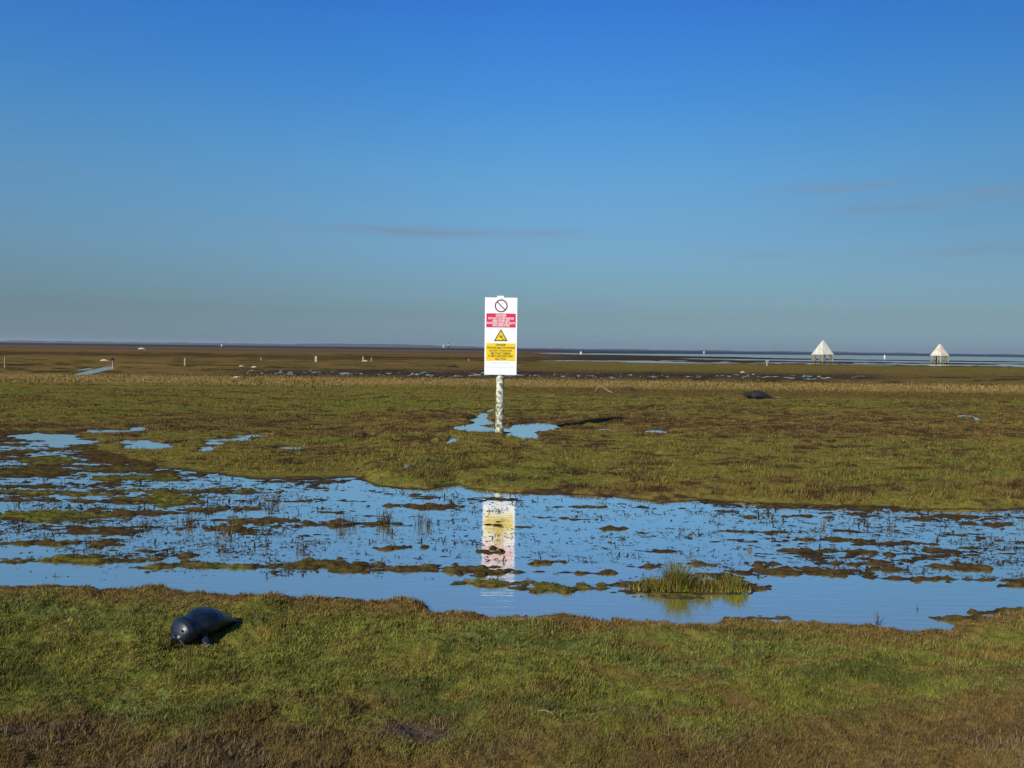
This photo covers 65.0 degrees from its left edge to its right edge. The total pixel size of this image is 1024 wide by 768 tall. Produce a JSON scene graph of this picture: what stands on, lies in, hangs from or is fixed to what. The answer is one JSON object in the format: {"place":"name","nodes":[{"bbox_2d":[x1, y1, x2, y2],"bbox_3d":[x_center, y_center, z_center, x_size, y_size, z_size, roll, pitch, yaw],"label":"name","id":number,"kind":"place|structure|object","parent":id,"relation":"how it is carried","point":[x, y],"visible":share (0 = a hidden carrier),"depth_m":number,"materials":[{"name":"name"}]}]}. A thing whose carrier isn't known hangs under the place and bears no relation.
{"place":"outdoors","nodes":[
{"label":"outdoors","id":0,"kind":"place"},
{"bbox_2d":[413,510,426,524],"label":"dead stem clump","id":1,"kind":"object","parent":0,"point":[421,520],"visible":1,"depth_m":11.78,"materials":[{"name":"brown plant"}]},
{"bbox_2d":[422,511,432,526],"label":"dead stem clump","id":2,"kind":"object","parent":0,"point":[428,524],"visible":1,"depth_m":11.65,"materials":[{"name":"brown plant"}]},
{"bbox_2d":[0,342,1023,767],"bbox_3d":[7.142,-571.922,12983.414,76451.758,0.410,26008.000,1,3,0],"label":"ground","id":3,"kind":"structure","parent":0,"point":[34,360],"depth_m":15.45,"materials":[{"name":"green plant"}]},
{"bbox_2d":[170,607,241,646],"bbox_3d":[-2.593,2.021,6.886,0.483,0.226,0.704,2,3,30],"label":"seal","id":4,"kind":"object","parent":3,"relation":"on","point":[203,623],"visible":1,"depth_m":6.71,"materials":[{"name":"fur"}]},
{"bbox_2d":[334,511,350,525],"bbox_3d":[-2.440,1.927,11.630,0.279,0.271,0.204,0,3,-22],"label":"dead stem clump","id":5,"kind":"object","parent":3,"relation":"on","point":[339,522],"visible":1,"depth_m":11.61,"materials":[{"name":"brown plant"}]},
{"bbox_2d":[346,514,359,524],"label":"dead stem clump","id":6,"kind":"object","parent":3,"relation":"on","point":[352,520],"visible":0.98,"depth_m":11.70,"materials":[{"name":"brown plant"}]},
{"bbox_2d":[375,506,396,524],"bbox_3d":[-1.800,1.917,11.758,0.434,0.295,0.236,1,3,14],"label":"dead stem clump","id":7,"kind":"object","parent":3,"relation":"on","point":[383,520],"visible":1,"depth_m":11.79,"materials":[{"name":"brown plant"}]},
{"bbox_2d":[484,296,516,432],"bbox_3d":[-0.338,-0.409,23.256,0.927,4.255,0.282,1,3,-3],"label":"warning sign","id":8,"kind":"object","parent":3,"relation":"on","point":[500,359],"visible":0.99,"depth_m":23.09,"materials":[{"name":"white metal"}]},
{"bbox_2d":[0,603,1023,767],"bbox_3d":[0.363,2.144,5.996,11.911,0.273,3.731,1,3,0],"label":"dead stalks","id":9,"kind":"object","parent":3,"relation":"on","point":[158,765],"visible":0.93,"depth_m":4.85,"materials":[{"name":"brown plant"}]},
{"bbox_2d":[621,386,637,390],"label":"seaweed mound","id":10,"kind":"object","parent":3,"relation":"on","point":[628,388],"visible":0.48,"depth_m":47.61,"materials":[{"name":"brown plant"}]},
{"bbox_2d":[620,553,751,592],"bbox_3d":[1.906,2.047,8.762,1.419,0.350,0.904,1,3,0],"label":"grass tussock","id":11,"kind":"object","parent":3,"relation":"on","point":[676,580],"depth_m":8.67,"materials":[{"name":"green plant"}]},
{"bbox_2d":[402,409,979,467],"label":"puddle water","id":12,"kind":"structure","parent":3,"relation":"on","point":[525,430],"depth_m":25.15,"materials":[{"name":"blue liquid"}]},
{"bbox_2d":[743,391,776,398],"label":"seal","id":13,"kind":"object","parent":3,"relation":"on","point":[757,395],"visible":0.97,"depth_m":41.24,"materials":[{"name":"grey fur"}]},
{"bbox_2d":[811,340,833,361],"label":"pyramid beacon","id":14,"kind":"object","parent":3,"relation":"on","point":[823,349],"visible":0.86,"depth_m":220.68,"materials":[{"name":"white"}]},
{"bbox_2d":[930,344,948,361],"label":"pyramid beacon","id":15,"kind":"object","parent":3,"relation":"on","point":[939,352],"visible":0.93,"depth_m":269.59,"materials":[{"name":"white"}]},
{"bbox_2d":[0,353,1023,631],"bbox_3d":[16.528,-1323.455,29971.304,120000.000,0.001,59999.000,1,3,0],"label":"water","id":16,"kind":"structure","parent":0,"point":[860,599],"depth_m":10.40,"materials":[{"name":"blue liquid"}]},
{"bbox_2d":[136,515,152,527],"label":"dead stem clump","id":17,"kind":"object","parent":16,"relation":"on","point":[143,524],"visible":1,"depth_m":11.38,"materials":[{"name":"brown plant"}]},
{"bbox_2d":[177,509,199,524],"bbox_3d":[-4.640,1.911,11.607,0.373,0.250,0.206,0,3,-24],"label":"dead stem clump","id":18,"kind":"object","parent":16,"relation":"on","point":[188,522],"visible":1,"depth_m":11.60,"materials":[{"name":"brown plant"}]},
{"bbox_2d":[215,515,232,534],"bbox_3d":[-3.970,1.943,10.984,0.324,0.258,0.244,1,3,0],"label":"dead stem clump","id":19,"kind":"object","parent":16,"relation":"on","point":[229,533],"visible":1,"depth_m":11.02,"materials":[{"name":"brown plant"}]},
{"bbox_2d":[260,491,283,503],"bbox_3d":[-3.958,1.849,13.245,0.353,0.245,0.217,0,3,-22],"label":"dead stem clump","id":20,"kind":"object","parent":16,"relation":"on","point":[276,499],"visible":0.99,"depth_m":13.23,"materials":[{"name":"brown plant"}]},
{"bbox_2d":[294,537,310,551],"bbox_3d":[-2.644,2.013,10.178,0.203,0.222,0.171,1,3,0],"label":"dead stem clump","id":21,"kind":"object","parent":16,"relation":"on","point":[297,550],"visible":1,"depth_m":10.18,"materials":[{"name":"brown plant"}]},
{"bbox_2d":[0,446,1023,579],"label":"drowned litter","id":22,"kind":"object","parent":16,"relation":"on","point":[421,540],"visible":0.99,"depth_m":11.37,"materials":[{"name":"brown plant"}]},
{"bbox_2d":[872,611,887,625],"bbox_3d":[3.503,2.229,7.681,0.094,0.165,0.157,-1,3,-34],"label":"dead stem clump","id":23,"kind":"object","parent":16,"relation":"on","point":[877,616],"visible":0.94,"depth_m":7.68,"materials":[{"name":"brown plant"}]},
{"bbox_2d":[887,517,896,527],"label":"dead stem clump","id":24,"kind":"object","parent":16,"relation":"on","point":[892,523],"visible":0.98,"depth_m":11.98,"materials":[{"name":"brown plant"}]},
{"bbox_2d":[0,340,1023,354],"bbox_3d":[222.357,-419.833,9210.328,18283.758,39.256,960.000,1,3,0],"label":"hills","id":25,"kind":"structure","parent":0,"point":[331,344],"depth_m":8856.40,"materials":[{"name":"grey"}]},
{"bbox_2d":[0,0,1023,353],"label":"sky","id":26,"kind":"structure","parent":0,"point":[734,175],"materials":[{"name":"blue"}]}
]}

